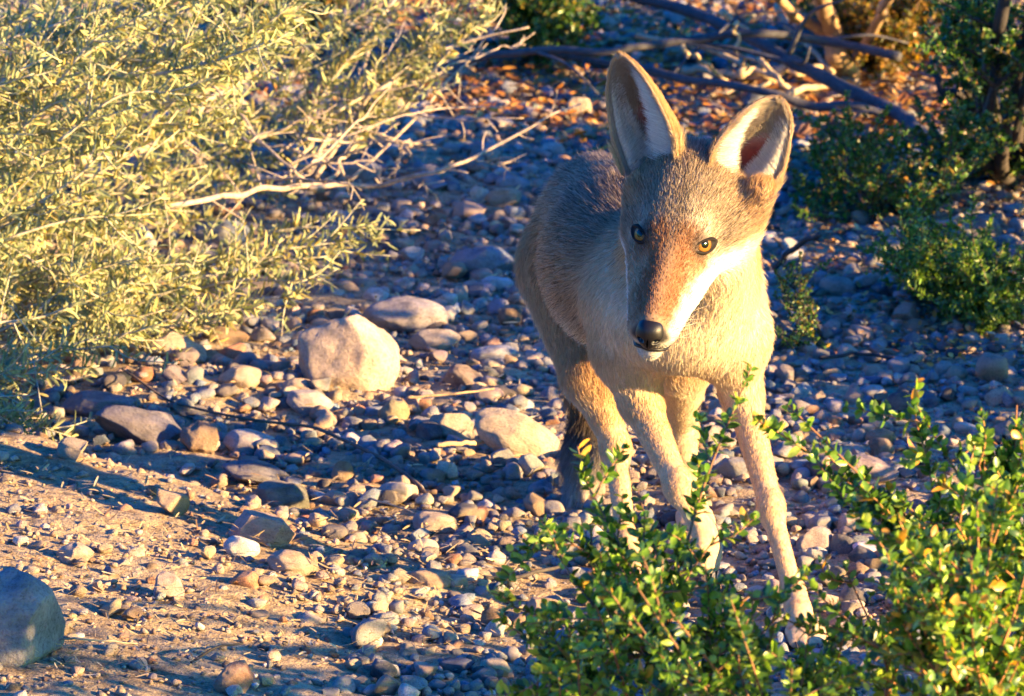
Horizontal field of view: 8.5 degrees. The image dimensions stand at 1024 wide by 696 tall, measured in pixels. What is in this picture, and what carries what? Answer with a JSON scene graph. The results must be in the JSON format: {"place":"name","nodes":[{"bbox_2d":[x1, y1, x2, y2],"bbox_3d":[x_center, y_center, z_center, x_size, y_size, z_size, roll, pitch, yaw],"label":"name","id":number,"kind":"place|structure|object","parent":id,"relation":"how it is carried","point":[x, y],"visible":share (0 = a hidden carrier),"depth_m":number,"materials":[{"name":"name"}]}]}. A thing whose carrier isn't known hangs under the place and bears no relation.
{"place":"outdoors","nodes":[
{"label":"outdoors","id":0,"kind":"place"},
{"bbox_2d":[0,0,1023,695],"bbox_3d":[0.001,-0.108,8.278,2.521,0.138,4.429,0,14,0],"label":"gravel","id":1,"kind":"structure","parent":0,"point":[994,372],"depth_m":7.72,"materials":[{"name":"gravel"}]},
{"bbox_2d":[407,388,494,398],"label":"twig","id":2,"kind":"object","parent":1,"relation":"on","point":[435,395],"visible":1,"depth_m":7.69,"materials":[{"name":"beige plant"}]},
{"bbox_2d":[635,32,793,89],"bbox_3d":[0.284,-0.393,9.438,0.273,0.051,0.029,11,18,37],"label":"dry stick","id":3,"kind":"object","parent":1,"relation":"on","point":[719,53],"visible":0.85,"depth_m":9.44,"materials":[{"name":"wood"}]},
{"bbox_2d":[709,80,771,97],"bbox_3d":[0.311,-0.350,9.333,0.089,0.019,0.011,-4,15,-17],"label":"dry stick","id":4,"kind":"object","parent":1,"relation":"on","point":[730,91],"visible":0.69,"depth_m":9.32,"materials":[{"name":"wood"}]},
{"bbox_2d":[624,0,943,147],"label":"fallen branch","id":5,"kind":"object","parent":1,"relation":"on","point":[773,51],"visible":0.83,"depth_m":9.24,"materials":[{"name":"wood"}]},
{"bbox_2d":[731,20,749,71],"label":"dry stick","id":6,"kind":"object","parent":5,"relation":"on","point":[734,32],"visible":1,"depth_m":9.28,"materials":[{"name":"wood"}]},
{"bbox_2d":[0,0,1023,695],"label":"ground","id":7,"kind":"structure","parent":0,"point":[232,596],"depth_m":7.14,"materials":[{"name":"soil"}]},
{"bbox_2d":[0,473,14,483],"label":"pebble","id":8,"kind":"object","parent":7,"relation":"on","point":[4,477],"visible":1,"depth_m":7.16,"materials":[{"name":"stone"}]},
{"bbox_2d":[0,567,64,666],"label":"stone","id":9,"kind":"object","parent":7,"relation":"on","point":[32,619],"visible":0.92,"depth_m":6.58,"materials":[{"name":"stone"}]},
{"bbox_2d":[27,540,46,549],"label":"pebble","id":10,"kind":"object","parent":7,"relation":"on","point":[37,544],"visible":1,"depth_m":6.95,"materials":[{"name":"stone"}]},
{"bbox_2d":[56,542,93,563],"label":"stone","id":11,"kind":"object","parent":7,"relation":"on","point":[74,551],"visible":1,"depth_m":6.92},
{"bbox_2d":[60,390,136,417],"bbox_3d":[-0.459,0.065,7.649,0.086,0.033,0.058,8,7,-2],"label":"stone","id":12,"kind":"object","parent":7,"relation":"on","point":[84,403],"visible":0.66,"depth_m":7.63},
{"bbox_2d":[61,638,137,643],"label":"twig","id":13,"kind":"object","parent":7,"relation":"on","point":[97,640],"visible":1,"depth_m":6.62,"materials":[{"name":"wood"}]},
{"bbox_2d":[104,566,118,575],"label":"pebble","id":14,"kind":"object","parent":7,"relation":"on","point":[108,569],"visible":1,"depth_m":6.89,"materials":[{"name":"stone"}]},
{"bbox_2d":[93,405,181,446],"bbox_3d":[-0.410,0.088,7.546,0.101,0.051,0.067,14,14,-3],"label":"stone","id":15,"kind":"object","parent":7,"relation":"on","point":[136,425],"visible":1,"depth_m":7.52,"materials":[{"name":"stone"}]},
{"bbox_2d":[129,657,147,670],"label":"pebble","id":16,"kind":"object","parent":7,"relation":"on","point":[135,665],"visible":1,"depth_m":6.61,"materials":[{"name":"stone"}]},
{"bbox_2d":[131,366,155,381],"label":"stone","id":17,"kind":"object","parent":7,"relation":"on","point":[151,372],"visible":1,"depth_m":7.73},
{"bbox_2d":[154,386,170,392],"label":"pebble","id":18,"kind":"object","parent":7,"relation":"on","point":[162,389],"visible":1,"depth_m":7.70,"materials":[{"name":"stone"}]},
{"bbox_2d":[154,571,184,598],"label":"stone","id":19,"kind":"object","parent":7,"relation":"on","point":[172,581],"visible":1,"depth_m":6.84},
{"bbox_2d":[144,331,206,363],"bbox_3d":[-0.383,0.004,7.843,0.072,0.045,0.053,10,7,-2],"label":"stone","id":20,"kind":"object","parent":7,"relation":"on","point":[172,341],"visible":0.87,"depth_m":7.83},
{"bbox_2d":[180,420,218,453],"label":"stone","id":21,"kind":"object","parent":7,"relation":"on","point":[198,436],"visible":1,"depth_m":7.50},
{"bbox_2d":[206,537,217,545],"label":"pebble","id":22,"kind":"object","parent":7,"relation":"on","point":[213,541],"visible":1,"depth_m":7.04,"materials":[{"name":"stone"}]},
{"bbox_2d":[190,643,243,663],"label":"twig","id":23,"kind":"object","parent":7,"relation":"on","point":[206,652],"visible":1,"depth_m":6.64,"materials":[{"name":"wood"}]},
{"bbox_2d":[192,219,252,244],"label":"stone","id":24,"kind":"object","parent":7,"relation":"on","point":[220,230],"visible":0.52,"depth_m":8.53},
{"bbox_2d":[206,327,248,343],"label":"stone","id":25,"kind":"object","parent":7,"relation":"on","point":[234,337],"visible":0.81,"depth_m":8.00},
{"bbox_2d":[213,660,253,695],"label":"stone","id":26,"kind":"object","parent":7,"relation":"on","point":[240,673],"visible":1,"depth_m":6.57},
{"bbox_2d":[218,365,260,388],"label":"stone","id":27,"kind":"object","parent":7,"relation":"on","point":[246,376],"visible":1,"depth_m":7.73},
{"bbox_2d":[223,535,259,557],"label":"stone","id":28,"kind":"object","parent":7,"relation":"on","point":[245,547],"visible":1,"depth_m":7.01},
{"bbox_2d":[223,428,274,454],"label":"stone","id":29,"kind":"object","parent":7,"relation":"on","point":[244,439],"visible":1,"depth_m":7.51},
{"bbox_2d":[222,459,289,484],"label":"stone","id":30,"kind":"object","parent":7,"relation":"on","point":[242,470],"visible":0.91,"depth_m":7.39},
{"bbox_2d":[249,609,268,619],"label":"pebble","id":31,"kind":"object","parent":7,"relation":"on","point":[261,614],"visible":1,"depth_m":6.82,"materials":[{"name":"stone"}]},
{"bbox_2d":[228,509,295,545],"bbox_3d":[-0.257,0.187,7.088,0.069,0.041,0.047,10,21,-2],"label":"stone","id":32,"kind":"object","parent":7,"relation":"on","point":[248,523],"visible":0.94,"depth_m":7.07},
{"bbox_2d":[263,386,275,395],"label":"pebble","id":33,"kind":"object","parent":7,"relation":"on","point":[267,390],"visible":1,"depth_m":7.72,"materials":[{"name":"stone"}]},
{"bbox_2d":[121,368,436,494],"bbox_3d":[-0.240,0.086,7.554,0.067,0.047,0.518,-13,19,-42],"label":"twig","id":34,"kind":"object","parent":7,"relation":"on","point":[403,472],"visible":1,"depth_m":7.58,"materials":[{"name":"wood"}]},
{"bbox_2d":[255,480,309,508],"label":"stone","id":35,"kind":"object","parent":7,"relation":"on","point":[283,493],"visible":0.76,"depth_m":7.31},
{"bbox_2d":[202,0,376,72],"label":"creosote bush","id":36,"kind":"object","parent":7,"relation":"on","point":[338,3],"visible":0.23,"depth_m":9.56,"materials":[{"name":"green plant"}]},
{"bbox_2d":[0,0,579,440],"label":"saltbush","id":37,"kind":"object","parent":7,"relation":"on","point":[110,78],"visible":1,"depth_m":7.96,"materials":[{"name":"green plant"}]},
{"bbox_2d":[266,549,318,576],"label":"stone","id":38,"kind":"object","parent":7,"relation":"on","point":[304,566],"visible":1,"depth_m":6.96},
{"bbox_2d":[279,378,312,389],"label":"stone","id":39,"kind":"object","parent":7,"relation":"on","point":[301,383],"visible":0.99,"depth_m":7.73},
{"bbox_2d":[290,446,309,452],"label":"pebble","id":40,"kind":"object","parent":7,"relation":"on","point":[302,448],"visible":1,"depth_m":7.53,"materials":[{"name":"stone"}]},
{"bbox_2d":[286,389,333,415],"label":"stone","id":41,"kind":"object","parent":7,"relation":"on","point":[299,399],"visible":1,"depth_m":7.67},
{"bbox_2d":[322,686,339,695],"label":"pebble","id":42,"kind":"object","parent":7,"relation":"on","point":[331,691],"visible":1,"depth_m":6.60,"materials":[{"name":"stone"}]},
{"bbox_2d":[331,460,354,480],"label":"stone","id":43,"kind":"object","parent":7,"relation":"on","point":[343,470],"visible":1,"depth_m":7.40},
{"bbox_2d":[342,627,351,636],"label":"pebble","id":44,"kind":"object","parent":7,"relation":"on","point":[346,631],"visible":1,"depth_m":6.81,"materials":[{"name":"stone"}]},
{"bbox_2d":[297,314,399,390],"bbox_3d":[-0.184,0.013,7.787,0.115,0.110,0.086,-6,11,1],"label":"stone","id":45,"kind":"object","parent":7,"relation":"on","point":[357,351],"visible":0.88,"depth_m":7.75,"materials":[{"name":"stone"}]},
{"bbox_2d":[332,158,381,182],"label":"stone","id":46,"kind":"object","parent":7,"relation":"on","point":[363,176],"visible":0.54,"depth_m":8.86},
{"bbox_2d":[348,532,367,542],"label":"pebble","id":47,"kind":"object","parent":7,"relation":"on","point":[360,535],"visible":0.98,"depth_m":7.15,"materials":[{"name":"stone"}]},
{"bbox_2d":[356,656,368,664],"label":"pebble","id":48,"kind":"object","parent":7,"relation":"on","point":[364,660],"visible":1,"depth_m":6.73,"materials":[{"name":"stone"}]},
{"bbox_2d":[362,684,377,695],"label":"pebble","id":49,"kind":"object","parent":7,"relation":"on","point":[368,690],"visible":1,"depth_m":6.63,"materials":[{"name":"stone"}]},
{"bbox_2d":[365,217,398,238],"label":"stone","id":50,"kind":"object","parent":7,"relation":"on","point":[392,233],"visible":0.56,"depth_m":8.58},
{"bbox_2d":[357,493,415,513],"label":"twig","id":51,"kind":"object","parent":7,"relation":"on","point":[373,499],"visible":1,"depth_m":7.29,"materials":[{"name":"wood"}]},
{"bbox_2d":[377,399,409,422],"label":"stone","id":52,"kind":"object","parent":7,"relation":"on","point":[399,409],"visible":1,"depth_m":7.65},
{"bbox_2d":[379,482,417,503],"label":"stone","id":53,"kind":"object","parent":7,"relation":"on","point":[407,490],"visible":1,"depth_m":7.34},
{"bbox_2d":[362,296,447,333],"bbox_3d":[-0.127,-0.036,8.116,0.096,0.048,0.077,-5,15,-19],"label":"stone","id":54,"kind":"object","parent":7,"relation":"on","point":[407,314],"visible":0.89,"depth_m":8.09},
{"bbox_2d":[399,643,417,656],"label":"pebble","id":55,"kind":"object","parent":7,"relation":"on","point":[407,650],"visible":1,"depth_m":6.77,"materials":[{"name":"stone"}]},
{"bbox_2d":[408,538,438,552],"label":"stone","id":56,"kind":"object","parent":7,"relation":"on","point":[426,542],"visible":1,"depth_m":7.13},
{"bbox_2d":[408,568,450,587],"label":"stone","id":57,"kind":"object","parent":7,"relation":"on","point":[430,577],"visible":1,"depth_m":7.00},
{"bbox_2d":[409,329,460,350],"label":"stone","id":58,"kind":"object","parent":7,"relation":"on","point":[441,339],"visible":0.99,"depth_m":7.98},
{"bbox_2d":[413,511,458,533],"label":"stone","id":59,"kind":"object","parent":7,"relation":"on","point":[443,523],"visible":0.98,"depth_m":7.23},
{"bbox_2d":[428,413,473,439],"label":"stone","id":60,"kind":"object","parent":7,"relation":"on","point":[455,424],"visible":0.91,"depth_m":7.58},
{"bbox_2d":[439,657,474,673],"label":"pebble","id":61,"kind":"object","parent":7,"relation":"on","point":[460,664],"visible":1,"depth_m":6.73,"materials":[{"name":"stone"}]},
{"bbox_2d":[436,440,484,446],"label":"twig","id":62,"kind":"object","parent":7,"relation":"on","point":[456,443],"visible":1,"depth_m":7.50,"materials":[{"name":"wood"}]},
{"bbox_2d":[444,364,481,389],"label":"stone","id":63,"kind":"object","parent":7,"relation":"on","point":[465,375],"visible":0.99,"depth_m":7.79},
{"bbox_2d":[457,542,480,559],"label":"pebble","id":64,"kind":"object","parent":7,"relation":"on","point":[465,547],"visible":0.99,"depth_m":7.12,"materials":[{"name":"stone"}]},
{"bbox_2d":[449,246,514,276],"bbox_3d":[-0.037,-0.102,8.399,0.083,0.052,0.057,0,13,0],"label":"stone","id":65,"kind":"object","parent":7,"relation":"on","point":[491,258],"visible":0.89,"depth_m":8.38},
{"bbox_2d":[470,345,519,361],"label":"stone","id":66,"kind":"object","parent":7,"relation":"on","point":[493,352],"visible":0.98,"depth_m":7.91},
{"bbox_2d":[478,276,512,290],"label":"stone","id":67,"kind":"object","parent":7,"relation":"on","point":[501,283],"visible":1,"depth_m":8.31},
{"bbox_2d":[486,187,520,205],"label":"stone","id":68,"kind":"object","parent":7,"relation":"on","point":[506,196],"visible":1,"depth_m":8.72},
{"bbox_2d":[488,384,518,396],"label":"stone","id":69,"kind":"object","parent":7,"relation":"on","point":[506,389],"visible":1,"depth_m":7.75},
{"bbox_2d":[501,647,520,661],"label":"pebble","id":70,"kind":"object","parent":7,"relation":"on","point":[512,653],"visible":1,"depth_m":6.77,"materials":[{"name":"stone"}]},
{"bbox_2d":[0,0,1023,692],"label":"leaf litter","id":71,"kind":"object","parent":7,"relation":"on","point":[904,98],"visible":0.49,"depth_m":9.16,"materials":[{"name":"plant"}]},
{"bbox_2d":[680,64,776,81],"bbox_3d":[0.296,-0.375,9.442,0.144,0.018,0.016,7,16,27],"label":"dry stick","id":72,"kind":"object","parent":71,"relation":"on","point":[691,71],"visible":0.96,"depth_m":9.45,"materials":[{"name":"wood"}]},
{"bbox_2d":[735,63,822,80],"bbox_3d":[0.365,-0.377,9.408,0.134,0.023,0.023,-6,15,-23],"label":"dry stick","id":73,"kind":"object","parent":71,"relation":"on","point":[742,73],"visible":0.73,"depth_m":9.39,"materials":[{"name":"wood"}]},
{"bbox_2d":[786,84,830,95],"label":"dry stick","id":74,"kind":"object","parent":71,"relation":"on","point":[802,88],"visible":0.49,"depth_m":9.34,"materials":[{"name":"wood"}]},
{"bbox_2d":[496,175,529,189],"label":"stone","id":75,"kind":"object","parent":7,"relation":"on","point":[512,181],"visible":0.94,"depth_m":8.80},
{"bbox_2d":[474,407,561,457],"bbox_3d":[0.011,0.101,7.527,0.115,0.056,0.048,26,13,-6],"label":"stone","id":76,"kind":"object","parent":7,"relation":"on","point":[510,430],"visible":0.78,"depth_m":7.51,"materials":[{"name":"stone"}]},
{"bbox_2d":[484,565,559,580],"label":"twig","id":77,"kind":"object","parent":7,"relation":"on","point":[528,574],"visible":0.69,"depth_m":7.03,"materials":[{"name":"wood"}]},
{"bbox_2d":[520,400,533,409],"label":"stone","id":78,"kind":"object","parent":7,"relation":"on","point":[530,405],"visible":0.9,"depth_m":7.70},
{"bbox_2d":[525,658,536,675],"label":"pebble","id":79,"kind":"object","parent":7,"relation":"on","point":[527,670],"visible":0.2,"depth_m":6.73,"materials":[{"name":"stone"}]},
{"bbox_2d":[459,0,612,73],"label":"creosote bush","id":80,"kind":"object","parent":7,"relation":"on","point":[549,22],"visible":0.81,"depth_m":9.45,"materials":[{"name":"green plant"}]},
{"bbox_2d":[529,379,549,387],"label":"pebble","id":81,"kind":"object","parent":7,"relation":"on","point":[534,383],"visible":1,"depth_m":7.80,"materials":[{"name":"stone"}]},
{"bbox_2d":[527,597,560,619],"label":"stone","id":82,"kind":"object","parent":7,"relation":"on","point":[535,602],"visible":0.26,"depth_m":6.92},
{"bbox_2d":[567,97,591,119],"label":"stone","id":83,"kind":"object","parent":7,"relation":"on","point":[585,103],"visible":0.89,"depth_m":9.25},
{"bbox_2d":[564,124,594,139],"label":"stone","id":84,"kind":"object","parent":7,"relation":"on","point":[586,127],"visible":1,"depth_m":9.11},
{"bbox_2d":[405,11,907,93],"bbox_3d":[0.192,-0.400,9.287,0.688,0.113,0.221,0,14,0],"label":"fallen branch","id":85,"kind":"object","parent":7,"relation":"on","point":[836,42],"visible":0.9,"depth_m":9.29,"materials":[{"name":"wood"}]},
{"bbox_2d":[511,50,825,647],"bbox_3d":[0.156,-0.054,7.003,0.221,0.603,0.818,-2,14,-10],"label":"coyote","id":86,"kind":"object","parent":7,"relation":"on","point":[640,277],"visible":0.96,"depth_m":6.83,"materials":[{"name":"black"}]},
{"bbox_2d":[484,361,883,695],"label":"creosote bush","id":87,"kind":"object","parent":7,"relation":"on","point":[573,661],"visible":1,"depth_m":5.63,"materials":[{"name":"green plant"}]},
{"bbox_2d":[496,41,885,124],"bbox_3d":[0.276,-0.353,9.334,0.670,0.109,0.178,13,19,42],"label":"fallen branch","id":88,"kind":"object","parent":7,"relation":"on","point":[801,104],"visible":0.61,"depth_m":9.20,"materials":[{"name":"wood"}]},
{"bbox_2d":[680,44,727,79],"bbox_3d":[0.264,-0.384,9.345,0.016,0.077,0.111,12,18,39],"label":"dry stick","id":89,"kind":"object","parent":7,"relation":"on","point":[686,52],"visible":0.8,"depth_m":9.33,"materials":[{"name":"wood"}]},
{"bbox_2d":[700,424,721,445],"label":"stone","id":90,"kind":"object","parent":7,"relation":"on","point":[714,429],"visible":0.34,"depth_m":7.55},
{"bbox_2d":[718,8,800,76],"bbox_3d":[0.338,-0.425,9.409,0.114,0.096,0.081,0,14,0],"label":"dry stick","id":91,"kind":"object","parent":7,"relation":"on","point":[725,14],"visible":0.33,"depth_m":9.38,"materials":[{"name":"wood"}]},
{"bbox_2d":[756,57,789,92],"bbox_3d":[0.354,-0.369,9.375,0.024,0.042,0.094,-8,16,-29],"label":"dry stick","id":92,"kind":"object","parent":7,"relation":"on","point":[762,62],"visible":0.89,"depth_m":9.37,"materials":[{"name":"wood"}]},
{"bbox_2d":[773,394,793,400],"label":"pebble","id":93,"kind":"object","parent":7,"relation":"on","point":[789,397],"visible":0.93,"depth_m":7.76,"materials":[{"name":"stone"}]},
{"bbox_2d":[782,171,801,186],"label":"stone","id":94,"kind":"object","parent":7,"relation":"on","point":[789,177],"visible":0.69,"depth_m":8.79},
{"bbox_2d":[771,232,821,269],"bbox_3d":[0.345,-0.117,8.310,0.012,0.066,0.096,-9,17,-33],"label":"twig","id":95,"kind":"object","parent":7,"relation":"on","point":[803,241],"visible":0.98,"depth_m":8.31,"materials":[{"name":"wood"}]},
{"bbox_2d":[769,251,831,349],"bbox_3d":[0.325,-0.058,8.006,0.093,0.150,0.162,0,14,0],"label":"creosote bush","id":96,"kind":"object","parent":7,"relation":"on","point":[800,297],"visible":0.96,"depth_m":7.99,"materials":[{"name":"green plant"}]},
{"bbox_2d":[794,375,808,381],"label":"pebble","id":97,"kind":"object","parent":7,"relation":"on","point":[801,378],"visible":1,"depth_m":7.85,"materials":[{"name":"stone"}]},
{"bbox_2d":[796,526,831,550],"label":"stone","id":98,"kind":"object","parent":7,"relation":"on","point":[816,536],"visible":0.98,"depth_m":7.12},
{"bbox_2d":[819,276,856,296],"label":"stone","id":99,"kind":"object","parent":7,"relation":"on","point":[839,286],"visible":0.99,"depth_m":8.25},
{"bbox_2d":[774,0,941,79],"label":"creosote bush","id":100,"kind":"object","parent":7,"relation":"on","point":[897,19],"visible":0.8,"depth_m":9.40,"materials":[{"name":"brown plant"}]},
{"bbox_2d":[774,3,834,74],"bbox_3d":[0.410,-0.427,9.476,0.028,0.079,0.136,-10,17,-35],"label":"dry stick","id":101,"kind":"object","parent":100,"relation":"on","point":[813,50],"visible":0.64,"depth_m":9.48,"materials":[{"name":"wood"}]},
{"bbox_2d":[846,272,873,284],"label":"stone","id":102,"kind":"object","parent":7,"relation":"on","point":[851,276],"visible":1,"depth_m":8.30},
{"bbox_2d":[829,454,898,482],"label":"stone","id":103,"kind":"object","parent":7,"relation":"on","point":[882,471],"visible":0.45,"depth_m":7.39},
{"bbox_2d":[819,351,917,363],"bbox_3d":[0.411,0.011,7.905,0.117,0.008,0.020,4,14,14],"label":"twig","id":104,"kind":"object","parent":7,"relation":"on","point":[852,353],"visible":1,"depth_m":7.91,"materials":[{"name":"wood"}]},
{"bbox_2d":[861,384,884,397],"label":"stone","id":105,"kind":"object","parent":7,"relation":"on","point":[871,390],"visible":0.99,"depth_m":7.77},
{"bbox_2d":[862,365,883,375],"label":"pebble","id":106,"kind":"object","parent":7,"relation":"on","point":[870,370],"visible":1,"depth_m":7.85,"materials":[{"name":"stone"}]},
{"bbox_2d":[865,429,895,444],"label":"stone","id":107,"kind":"object","parent":7,"relation":"on","point":[883,433],"visible":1,"depth_m":7.57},
{"bbox_2d":[750,378,1023,695],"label":"creosote bush","id":108,"kind":"object","parent":7,"relation":"on","point":[958,603],"visible":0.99,"depth_m":5.54,"materials":[{"name":"green plant"}]},
{"bbox_2d":[786,90,1014,224],"bbox_3d":[0.492,-0.245,8.706,0.307,0.245,0.501,0,14,0],"label":"creosote bush","id":109,"kind":"object","parent":7,"relation":"on","point":[857,170],"visible":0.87,"depth_m":8.63,"materials":[{"name":"green plant"}]},
{"bbox_2d":[886,390,919,412],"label":"stone","id":110,"kind":"object","parent":7,"relation":"on","point":[897,400],"visible":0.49,"depth_m":7.70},
{"bbox_2d":[854,178,1023,335],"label":"creosote bush","id":111,"kind":"object","parent":7,"relation":"on","point":[947,268],"visible":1,"depth_m":8.08,"materials":[{"name":"green plant"}]},
{"bbox_2d":[925,202,984,225],"bbox_3d":[0.557,-0.160,8.456,0.094,0.029,0.074,-7,15,-25],"label":"twig","id":112,"kind":"object","parent":7,"relation":"on","point":[957,216],"visible":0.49,"depth_m":8.42,"materials":[{"name":"wood"}]},
{"bbox_2d":[912,0,1023,189],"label":"creosote bush","id":113,"kind":"object","parent":7,"relation":"on","point":[983,46],"visible":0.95,"depth_m":8.56,"materials":[{"name":"green plant"}]},
{"bbox_2d":[962,212,1000,239],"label":"stone","id":114,"kind":"object","parent":7,"relation":"on","point":[983,218],"visible":0.52,"depth_m":8.53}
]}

